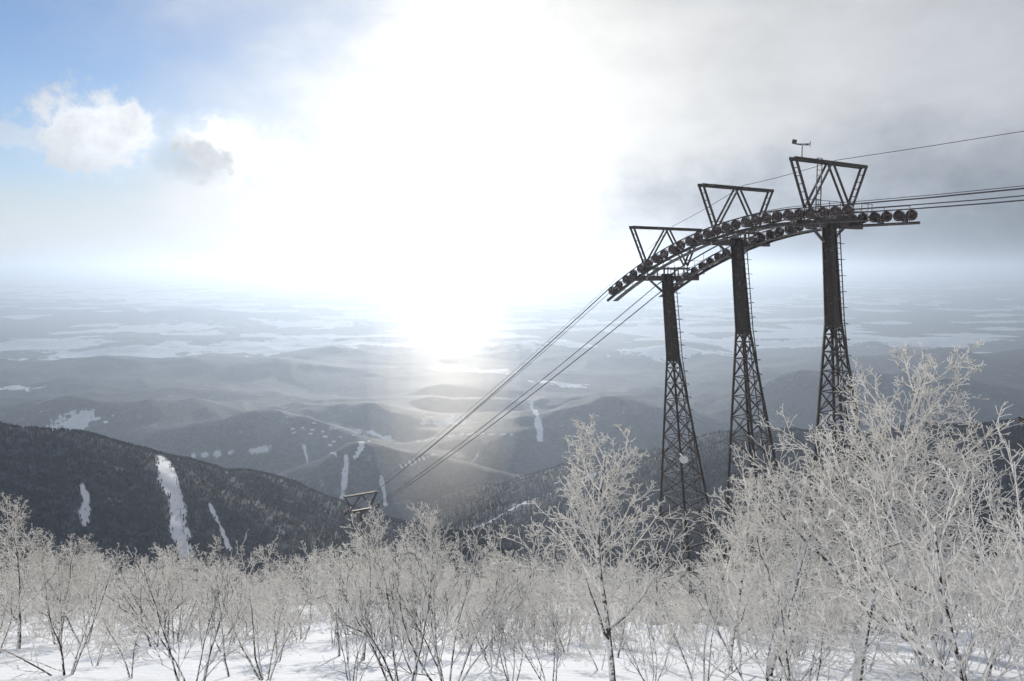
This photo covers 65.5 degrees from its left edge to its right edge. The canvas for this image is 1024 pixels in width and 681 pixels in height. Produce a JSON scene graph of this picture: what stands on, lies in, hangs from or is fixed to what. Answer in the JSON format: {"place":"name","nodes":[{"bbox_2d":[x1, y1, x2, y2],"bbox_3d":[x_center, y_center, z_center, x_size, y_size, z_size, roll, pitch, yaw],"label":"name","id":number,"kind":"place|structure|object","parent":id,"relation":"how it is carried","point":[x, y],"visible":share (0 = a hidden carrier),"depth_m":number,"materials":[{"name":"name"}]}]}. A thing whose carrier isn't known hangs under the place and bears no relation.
{"place":"outdoors","nodes":[
{"label":"outdoors","id":0,"kind":"place"},
{"bbox_2d":[0,275,1023,680],"bbox_3d":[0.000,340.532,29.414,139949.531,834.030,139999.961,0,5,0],"label":"ground","id":1,"kind":"structure","parent":0,"point":[252,371],"depth_m":3648.36,"materials":[{"name":"white snow"}]},
{"bbox_2d":[0,548,48,625],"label":"birch tree","id":2,"kind":"object","parent":1,"relation":"on","point":[13,559],"visible":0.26,"depth_m":48.85,"materials":[{"name":"white plant"}]},
{"bbox_2d":[0,577,56,652],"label":"shrub","id":3,"kind":"object","parent":1,"relation":"on","point":[11,615],"visible":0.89,"depth_m":23.97,"materials":[{"name":"white plant"}]},
{"bbox_2d":[0,493,86,648],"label":"birch tree","id":4,"kind":"object","parent":1,"relation":"on","point":[14,536],"visible":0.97,"depth_m":28.13,"materials":[{"name":"white plant"}]},
{"bbox_2d":[23,570,87,638],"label":"birch tree","id":5,"kind":"object","parent":1,"relation":"on","point":[67,607],"visible":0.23,"depth_m":34.76,"materials":[{"name":"white plant"}]},
{"bbox_2d":[1,533,130,643],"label":"birch tree","id":6,"kind":"object","parent":1,"relation":"on","point":[69,574],"visible":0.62,"depth_m":30.49,"materials":[{"name":"white plant"}]},
{"bbox_2d":[0,535,147,679],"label":"shrub","id":7,"kind":"object","parent":1,"relation":"on","point":[76,660],"visible":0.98,"depth_m":19.77,"materials":[{"name":"white plant"}]},
{"bbox_2d":[27,541,124,644],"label":"birch tree","id":8,"kind":"object","parent":1,"relation":"on","point":[81,576],"visible":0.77,"depth_m":29.75,"materials":[{"name":"white plant"}]},
{"bbox_2d":[59,545,120,609],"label":"birch tree","id":9,"kind":"object","parent":1,"relation":"on","point":[99,568],"visible":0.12,"depth_m":79.55,"materials":[{"name":"white plant"}]},
{"bbox_2d":[77,616,129,665],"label":"birch tree","id":10,"kind":"object","parent":1,"relation":"on","point":[99,660],"visible":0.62,"depth_m":22.71,"materials":[{"name":"white plant"}]},
{"bbox_2d":[84,600,160,677],"bbox_3d":[-9.267,7.250,18.911,1.746,2.106,1.240,2,5,21],"label":"shrub","id":11,"kind":"object","parent":1,"relation":"on","point":[118,634],"visible":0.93,"depth_m":18.93,"materials":[{"name":"white plant"}]},
{"bbox_2d":[104,557,154,601],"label":"birch tree","id":12,"kind":"object","parent":1,"relation":"on","point":[127,574],"visible":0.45,"depth_m":74.92,"materials":[{"name":"white plant"}]},
{"bbox_2d":[107,574,160,630],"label":"birch tree","id":13,"kind":"object","parent":1,"relation":"on","point":[145,597],"visible":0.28,"depth_m":42.78,"materials":[{"name":"white plant"}]},
{"bbox_2d":[104,545,191,646],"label":"birch tree","id":14,"kind":"object","parent":1,"relation":"on","point":[165,590],"visible":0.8,"depth_m":29.15,"materials":[{"name":"white plant"}]},
{"bbox_2d":[98,542,204,640],"bbox_3d":[-15.918,11.737,35.951,4.145,4.822,5.040,-1,1,2],"label":"birch tree","id":15,"kind":"object","parent":1,"relation":"on","point":[129,576],"visible":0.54,"depth_m":35.57,"materials":[{"name":"white plant"}]},
{"bbox_2d":[149,600,190,656],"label":"birch tree","id":16,"kind":"object","parent":1,"relation":"on","point":[173,607],"visible":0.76,"depth_m":25.14,"materials":[{"name":"white plant"}]},
{"bbox_2d":[137,534,232,641],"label":"birch tree","id":17,"kind":"object","parent":1,"relation":"on","point":[202,584],"visible":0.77,"depth_m":34.22,"materials":[{"name":"white plant"}]},
{"bbox_2d":[108,529,263,680],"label":"shrub","id":18,"kind":"object","parent":1,"relation":"on","point":[214,594],"visible":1,"depth_m":15.09,"materials":[{"name":"white plant"}]},
{"bbox_2d":[165,564,235,630],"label":"birch tree","id":19,"kind":"object","parent":1,"relation":"on","point":[204,595],"visible":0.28,"depth_m":40.57,"materials":[{"name":"white plant"}]},
{"bbox_2d":[170,551,254,627],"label":"birch tree","id":20,"kind":"object","parent":1,"relation":"on","point":[214,580],"visible":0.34,"depth_m":43.84,"materials":[{"name":"white plant"}]},
{"bbox_2d":[189,584,252,676],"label":"birch tree","id":21,"kind":"object","parent":1,"relation":"on","point":[224,652],"visible":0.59,"depth_m":19.15,"materials":[{"name":"white plant"}]},
{"bbox_2d":[184,574,282,652],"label":"birch tree","id":22,"kind":"object","parent":1,"relation":"on","point":[204,591],"visible":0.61,"depth_m":28.43,"materials":[{"name":"white plant"}]},
{"bbox_2d":[212,545,268,642],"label":"birch tree","id":23,"kind":"object","parent":1,"relation":"on","point":[253,565],"visible":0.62,"depth_m":32.60,"materials":[{"name":"white plant"}]},
{"bbox_2d":[203,551,338,680],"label":"shrub","id":24,"kind":"object","parent":1,"relation":"on","point":[244,650],"visible":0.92,"depth_m":18.07,"materials":[{"name":"white plant"}]},
{"bbox_2d":[247,571,309,661],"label":"birch tree","id":25,"kind":"object","parent":1,"relation":"on","point":[280,623],"visible":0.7,"depth_m":24.03,"materials":[{"name":"white plant"}]},
{"bbox_2d":[245,535,313,633],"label":"birch tree","id":26,"kind":"object","parent":1,"relation":"on","point":[275,572],"visible":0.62,"depth_m":41.45,"materials":[{"name":"white plant"}]},
{"bbox_2d":[263,553,345,638],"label":"birch tree","id":27,"kind":"object","parent":1,"relation":"on","point":[293,584],"visible":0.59,"depth_m":37.81,"materials":[{"name":"white plant"}]},
{"bbox_2d":[280,541,328,628],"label":"birch tree","id":28,"kind":"object","parent":1,"relation":"on","point":[314,551],"visible":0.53,"depth_m":45.33,"materials":[{"name":"white plant"}]},
{"bbox_2d":[283,553,340,611],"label":"birch tree","id":29,"kind":"object","parent":1,"relation":"on","point":[310,578],"visible":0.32,"depth_m":78.20,"materials":[{"name":"white plant"}]},
{"bbox_2d":[311,545,356,612],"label":"birch tree","id":30,"kind":"object","parent":1,"relation":"on","point":[332,573],"visible":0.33,"depth_m":66.62,"materials":[{"name":"white plant"}]},
{"bbox_2d":[307,542,368,655],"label":"birch tree","id":31,"kind":"object","parent":1,"relation":"on","point":[316,594],"visible":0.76,"depth_m":26.08,"materials":[{"name":"white plant"}]},
{"bbox_2d":[312,582,364,644],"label":"birch tree","id":32,"kind":"object","parent":1,"relation":"on","point":[323,605],"visible":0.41,"depth_m":32.22,"materials":[{"name":"white plant"}]},
{"bbox_2d":[315,546,403,622],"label":"birch tree","id":33,"kind":"object","parent":1,"relation":"on","point":[349,580],"visible":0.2,"depth_m":51.31,"materials":[{"name":"white plant"}]},
{"bbox_2d":[343,491,379,588],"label":"ropeway tower","id":34,"kind":"structure","parent":1,"relation":"on","point":[347,511],"depth_m":102.20,"materials":[{"name":"metal"}]},
{"bbox_2d":[322,571,406,680],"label":"shrub","id":35,"kind":"object","parent":1,"relation":"on","point":[344,627],"visible":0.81,"depth_m":17.19,"materials":[{"name":"white plant"}]},
{"bbox_2d":[316,531,412,636],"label":"birch tree","id":36,"kind":"object","parent":1,"relation":"on","point":[330,586],"visible":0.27,"depth_m":37.92,"materials":[{"name":"white plant"}]},
{"bbox_2d":[312,500,432,659],"bbox_3d":[-4.636,7.726,24.771,3.496,5.168,3.675,4,7,41],"label":"birch tree","id":37,"kind":"object","parent":1,"relation":"on","point":[371,582],"visible":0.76,"depth_m":24.90,"materials":[{"name":"white plant"}]},
{"bbox_2d":[347,546,412,630],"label":"birch tree","id":38,"kind":"object","parent":1,"relation":"on","point":[376,580],"visible":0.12,"depth_m":42.87,"materials":[{"name":"white plant"}]},
{"bbox_2d":[338,517,469,680],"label":"shrub","id":39,"kind":"object","parent":1,"relation":"on","point":[361,601],"visible":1,"depth_m":15.02,"materials":[{"name":"white plant"}]},
{"bbox_2d":[384,524,423,604],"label":"birch tree","id":40,"kind":"object","parent":1,"relation":"on","point":[403,551],"visible":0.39,"depth_m":48.13,"materials":[{"name":"white plant"}]},
{"bbox_2d":[358,540,452,639],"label":"birch tree","id":41,"kind":"object","parent":1,"relation":"on","point":[428,560],"visible":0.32,"depth_m":34.73,"materials":[{"name":"white plant"}]},
{"bbox_2d":[390,565,440,645],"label":"birch tree","id":42,"kind":"object","parent":1,"relation":"on","point":[413,594],"visible":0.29,"depth_m":29.35,"materials":[{"name":"white plant"}]},
{"bbox_2d":[363,547,474,672],"bbox_3d":[-2.482,6.598,19.154,2.340,3.002,3.038,3,6,30],"label":"shrub","id":43,"kind":"object","parent":1,"relation":"on","point":[408,621],"visible":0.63,"depth_m":19.00,"materials":[{"name":"white plant"}]},
{"bbox_2d":[393,501,488,654],"bbox_3d":[-2.891,8.211,27.490,3.262,5.350,2.994,3,6,33],"label":"birch tree","id":44,"kind":"object","parent":1,"relation":"on","point":[430,531],"visible":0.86,"depth_m":27.57,"materials":[{"name":"white plant"}]},
{"bbox_2d":[407,568,474,631],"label":"birch tree","id":45,"kind":"object","parent":1,"relation":"on","point":[445,602],"visible":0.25,"depth_m":40.41,"materials":[{"name":"white plant"}]},
{"bbox_2d":[407,556,478,629],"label":"birch tree","id":46,"kind":"object","parent":1,"relation":"on","point":[444,591],"visible":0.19,"depth_m":43.85,"materials":[{"name":"white plant"}]},
{"bbox_2d":[368,523,543,680],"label":"shrub","id":47,"kind":"object","parent":1,"relation":"on","point":[439,660],"visible":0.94,"depth_m":15.99,"materials":[{"name":"white plant"}]},
{"bbox_2d":[456,595,498,655],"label":"birch tree","id":48,"kind":"object","parent":1,"relation":"on","point":[480,612],"visible":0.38,"depth_m":26.07,"materials":[{"name":"white plant"}]},
{"bbox_2d":[440,554,535,635],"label":"birch tree","id":49,"kind":"object","parent":1,"relation":"on","point":[458,589],"visible":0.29,"depth_m":37.30,"materials":[{"name":"white plant"}]},
{"bbox_2d":[449,580,532,673],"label":"birch tree","id":50,"kind":"object","parent":1,"relation":"on","point":[490,660],"visible":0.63,"depth_m":20.22,"materials":[{"name":"white plant"}]},
{"bbox_2d":[472,549,527,648],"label":"birch tree","id":51,"kind":"object","parent":1,"relation":"on","point":[495,570],"visible":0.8,"depth_m":29.04,"materials":[{"name":"white plant"}]},
{"bbox_2d":[477,578,537,680],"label":"shrub","id":52,"kind":"object","parent":1,"relation":"on","point":[502,638],"visible":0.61,"depth_m":17.65,"materials":[{"name":"white plant"}]},
{"bbox_2d":[0,578,1022,653],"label":"frosted undergrowth","id":53,"kind":"object","parent":1,"relation":"on","point":[577,620],"visible":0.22,"depth_m":34.18,"materials":[{"name":"grey plant"}]},
{"bbox_2d":[3,553,1019,609],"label":"frosted wood","id":54,"kind":"object","parent":1,"relation":"on","point":[478,587],"visible":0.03,"depth_m":150.53,"materials":[{"name":"grey plant"}]},
{"bbox_2d":[0,419,1023,601],"bbox_3d":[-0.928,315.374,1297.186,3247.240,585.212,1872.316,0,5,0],"label":"bare forest","id":55,"kind":"object","parent":1,"relation":"on","point":[294,483],"visible":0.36,"depth_m":1091.92,"materials":[{"name":"grey plant"}]},
{"bbox_2d":[453,519,572,640],"bbox_3d":[-0.399,10.884,35.661,5.535,5.490,4.133,-4,6,-37],"label":"birch tree","id":56,"kind":"object","parent":1,"relation":"on","point":[492,553],"visible":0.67,"depth_m":35.41,"materials":[{"name":"white plant"}]},
{"bbox_2d":[507,565,558,644],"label":"birch tree","id":57,"kind":"object","parent":1,"relation":"on","point":[535,604],"visible":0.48,"depth_m":31.66,"materials":[{"name":"white plant"}]},
{"bbox_2d":[494,575,576,680],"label":"shrub","id":58,"kind":"object","parent":1,"relation":"on","point":[553,631],"visible":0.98,"depth_m":16.07,"materials":[{"name":"white plant"}]},
{"bbox_2d":[507,555,585,626],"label":"birch tree","id":59,"kind":"object","parent":1,"relation":"on","point":[578,565],"visible":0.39,"depth_m":52.23,"materials":[{"name":"white plant"}]},
{"bbox_2d":[501,570,593,651],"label":"birch tree","id":60,"kind":"object","parent":1,"relation":"on","point":[542,607],"visible":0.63,"depth_m":28.15,"materials":[{"name":"white plant"}]},
{"bbox_2d":[520,550,582,621],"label":"birch tree","id":61,"kind":"object","parent":1,"relation":"on","point":[538,577],"visible":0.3,"depth_m":60.38,"materials":[{"name":"white plant"}]},
{"bbox_2d":[558,546,596,627],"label":"birch tree","id":62,"kind":"object","parent":1,"relation":"on","point":[567,551],"visible":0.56,"depth_m":40.71,"materials":[{"name":"white plant"}]},
{"bbox_2d":[544,560,615,640],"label":"birch tree","id":63,"kind":"object","parent":1,"relation":"on","point":[582,605],"visible":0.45,"depth_m":35.28,"materials":[{"name":"white plant"}]},
{"bbox_2d":[561,615,617,669],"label":"birch tree","id":64,"kind":"object","parent":1,"relation":"on","point":[579,638],"visible":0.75,"depth_m":21.13,"materials":[{"name":"white plant"}]},
{"bbox_2d":[491,413,704,680],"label":"birch tree","id":65,"kind":"object","parent":1,"relation":"on","point":[597,548],"visible":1,"depth_m":17.88,"materials":[{"name":"white plant"}]},
{"bbox_2d":[573,559,630,613],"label":"birch tree","id":66,"kind":"object","parent":1,"relation":"on","point":[589,571],"visible":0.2,"depth_m":64.64,"materials":[{"name":"white plant"}]},
{"bbox_2d":[584,584,652,646],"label":"birch tree","id":67,"kind":"object","parent":1,"relation":"on","point":[615,609],"visible":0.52,"depth_m":31.26,"materials":[{"name":"white plant"}]},
{"bbox_2d":[598,545,662,657],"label":"birch tree","id":68,"kind":"object","parent":1,"relation":"on","point":[626,610],"visible":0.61,"depth_m":25.76,"materials":[{"name":"white plant"}]},
{"bbox_2d":[607,567,662,626],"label":"birch tree","id":69,"kind":"object","parent":1,"relation":"on","point":[634,593],"visible":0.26,"depth_m":55.93,"materials":[{"name":"white plant"}]},
{"bbox_2d":[601,599,692,680],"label":"shrub","id":70,"kind":"object","parent":1,"relation":"on","point":[641,643],"visible":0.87,"depth_m":17.52,"materials":[{"name":"white plant"}]},
{"bbox_2d":[634,568,670,637],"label":"birch tree","id":71,"kind":"object","parent":1,"relation":"on","point":[654,598],"visible":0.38,"depth_m":36.57,"materials":[{"name":"white plant"}]},
{"bbox_2d":[647,556,698,606],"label":"birch tree","id":72,"kind":"object","parent":1,"relation":"on","point":[662,566],"visible":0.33,"depth_m":92.01,"materials":[{"name":"white plant"}]},
{"bbox_2d":[662,568,715,620],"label":"birch tree","id":73,"kind":"object","parent":1,"relation":"on","point":[686,594],"visible":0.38,"depth_m":50.40,"materials":[{"name":"white plant"}]},
{"bbox_2d":[620,561,809,680],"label":"shrub","id":74,"kind":"object","parent":1,"relation":"on","point":[696,635],"visible":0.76,"depth_m":16.13,"materials":[{"name":"white plant"}]},
{"bbox_2d":[695,551,759,625],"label":"birch tree","id":75,"kind":"object","parent":1,"relation":"on","point":[718,577],"visible":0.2,"depth_m":44.83,"materials":[{"name":"white plant"}]},
{"bbox_2d":[695,537,775,628],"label":"birch tree","id":76,"kind":"object","parent":1,"relation":"on","point":[720,581],"visible":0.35,"depth_m":39.23,"materials":[{"name":"white plant"}]},
{"bbox_2d":[654,462,822,670],"bbox_3d":[6.013,6.263,21.541,4.233,6.256,4.448,-4,6,-36],"label":"birch tree","id":77,"kind":"object","parent":1,"relation":"on","point":[745,538],"visible":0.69,"depth_m":21.20,"materials":[{"name":"white plant"}]},
{"bbox_2d":[708,562,773,635],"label":"birch tree","id":78,"kind":"object","parent":1,"relation":"on","point":[733,590],"visible":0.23,"depth_m":35.81,"materials":[{"name":"white plant"}]},
{"bbox_2d":[723,568,764,643],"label":"birch tree","id":79,"kind":"object","parent":1,"relation":"on","point":[755,588],"visible":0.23,"depth_m":31.97,"materials":[{"name":"white plant"}]},
{"bbox_2d":[607,139,919,633],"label":"ropeway tower","id":80,"kind":"structure","parent":1,"relation":"on","point":[845,217],"depth_m":49.62,"materials":[{"name":"metal"}]},
{"bbox_2d":[217,185,1023,573],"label":"haul rope","id":81,"kind":"object","parent":80,"relation":"attached to","point":[693,235],"visible":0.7,"depth_m":45.36,"materials":[{"name":"metal"}]},
{"bbox_2d":[238,200,1023,569],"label":"haul rope","id":82,"kind":"object","parent":80,"relation":"attached to","point":[656,294],"visible":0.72,"depth_m":62.03,"materials":[{"name":"metal"}]},
{"bbox_2d":[242,195,1023,566],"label":"haul rope","id":83,"kind":"object","parent":80,"relation":"attached to","point":[642,297],"visible":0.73,"depth_m":59.87,"materials":[{"name":"metal"}]},
{"bbox_2d":[244,188,1023,561],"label":"haul rope","id":84,"kind":"object","parent":80,"relation":"attached to","point":[658,252],"visible":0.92,"depth_m":47.90,"materials":[{"name":"metal"}]},
{"bbox_2d":[369,131,1023,490],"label":"signal cable","id":85,"kind":"object","parent":80,"relation":"attached to","point":[714,203],"visible":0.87,"depth_m":49.17,"materials":[{"name":"metal"}]},
{"bbox_2d":[678,552,854,680],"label":"shrub","id":86,"kind":"object","parent":1,"relation":"on","point":[716,629],"visible":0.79,"depth_m":14.02,"materials":[{"name":"white plant"}]},
{"bbox_2d":[721,585,813,667],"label":"birch tree","id":87,"kind":"object","parent":1,"relation":"on","point":[743,620],"visible":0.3,"depth_m":22.53,"materials":[{"name":"white plant"}]},
{"bbox_2d":[721,472,873,656],"bbox_3d":[9.482,7.546,26.517,5.007,6.008,5.123,1,5,13],"label":"birch tree","id":88,"kind":"object","parent":1,"relation":"on","point":[799,583],"visible":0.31,"depth_m":26.01,"materials":[{"name":"white plant"}]},
{"bbox_2d":[711,411,907,675],"bbox_3d":[7.160,5.295,19.236,4.474,7.338,4.106,2,5,18],"label":"birch tree","id":89,"kind":"object","parent":1,"relation":"on","point":[797,565],"visible":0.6,"depth_m":18.79,"materials":[{"name":"white plant"}]},
{"bbox_2d":[784,553,839,631],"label":"birch tree","id":90,"kind":"object","parent":1,"relation":"on","point":[809,589],"visible":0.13,"depth_m":38.49,"materials":[{"name":"white plant"}]},
{"bbox_2d":[737,549,938,680],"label":"shrub","id":91,"kind":"object","parent":1,"relation":"on","point":[833,662],"visible":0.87,"depth_m":12.15,"materials":[{"name":"white plant"}]},
{"bbox_2d":[829,575,875,647],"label":"birch tree","id":92,"kind":"object","parent":1,"relation":"on","point":[848,614],"visible":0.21,"depth_m":29.32,"materials":[{"name":"white plant"}]},
{"bbox_2d":[824,586,908,671],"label":"birch tree","id":93,"kind":"object","parent":1,"relation":"on","point":[886,634],"visible":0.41,"depth_m":20.58,"materials":[{"name":"white plant"}]},
{"bbox_2d":[731,338,1023,680],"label":"birch tree","id":94,"kind":"object","parent":1,"relation":"on","point":[941,510],"visible":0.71,"depth_m":17.39,"materials":[{"name":"white plant"}]},
{"bbox_2d":[861,570,908,654],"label":"birch tree","id":95,"kind":"object","parent":1,"relation":"on","point":[886,610],"visible":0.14,"depth_m":25.40,"materials":[{"name":"white plant"}]},
{"bbox_2d":[770,402,1023,680],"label":"shrub","id":96,"kind":"object","parent":1,"relation":"on","point":[1005,601],"visible":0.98,"depth_m":10.25,"materials":[{"name":"white plant"}]},
{"bbox_2d":[815,464,1007,665],"bbox_3d":[10.697,6.329,21.922,4.867,5.707,4.756,3,6,29],"label":"birch tree","id":97,"kind":"object","parent":1,"relation":"on","point":[922,662],"visible":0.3,"depth_m":21.58,"materials":[{"name":"white plant"}]},
{"bbox_2d":[801,419,1023,680],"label":"shrub","id":98,"kind":"object","parent":1,"relation":"on","point":[989,661],"visible":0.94,"depth_m":11.51,"materials":[{"name":"white plant"}]},
{"bbox_2d":[864,537,964,634],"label":"birch tree","id":99,"kind":"object","parent":1,"relation":"on","point":[907,604],"visible":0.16,"depth_m":31.47,"materials":[{"name":"white plant"}]},
{"bbox_2d":[828,387,1023,680],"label":"birch tree","id":100,"kind":"object","parent":1,"relation":"on","point":[897,491],"visible":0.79,"depth_m":16.03,"materials":[{"name":"white plant"}]},
{"bbox_2d":[891,549,969,629],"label":"birch tree","id":101,"kind":"object","parent":1,"relation":"on","point":[933,591],"visible":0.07,"depth_m":35.34,"materials":[{"name":"white plant"}]},
{"bbox_2d":[875,539,1022,680],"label":"shrub","id":102,"kind":"object","parent":1,"relation":"on","point":[942,637],"visible":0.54,"depth_m":13.02,"materials":[{"name":"white plant"}]},
{"bbox_2d":[938,546,1019,647],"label":"birch tree","id":103,"kind":"object","parent":1,"relation":"on","point":[1009,589],"visible":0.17,"depth_m":26.72,"materials":[{"name":"white plant"}]},
{"bbox_2d":[945,487,1023,653],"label":"birch tree","id":104,"kind":"object","parent":1,"relation":"on","point":[1019,595],"visible":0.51,"depth_m":24.75,"materials":[{"name":"white plant"}]},
{"bbox_2d":[955,555,1022,670],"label":"birch tree","id":105,"kind":"object","parent":1,"relation":"on","point":[1008,662],"visible":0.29,"depth_m":20.63,"materials":[{"name":"white plant"}]},
{"bbox_2d":[0,0,1023,275],"label":"sky","id":106,"kind":"structure","parent":0,"point":[138,137],"materials":[{"name":"white"}]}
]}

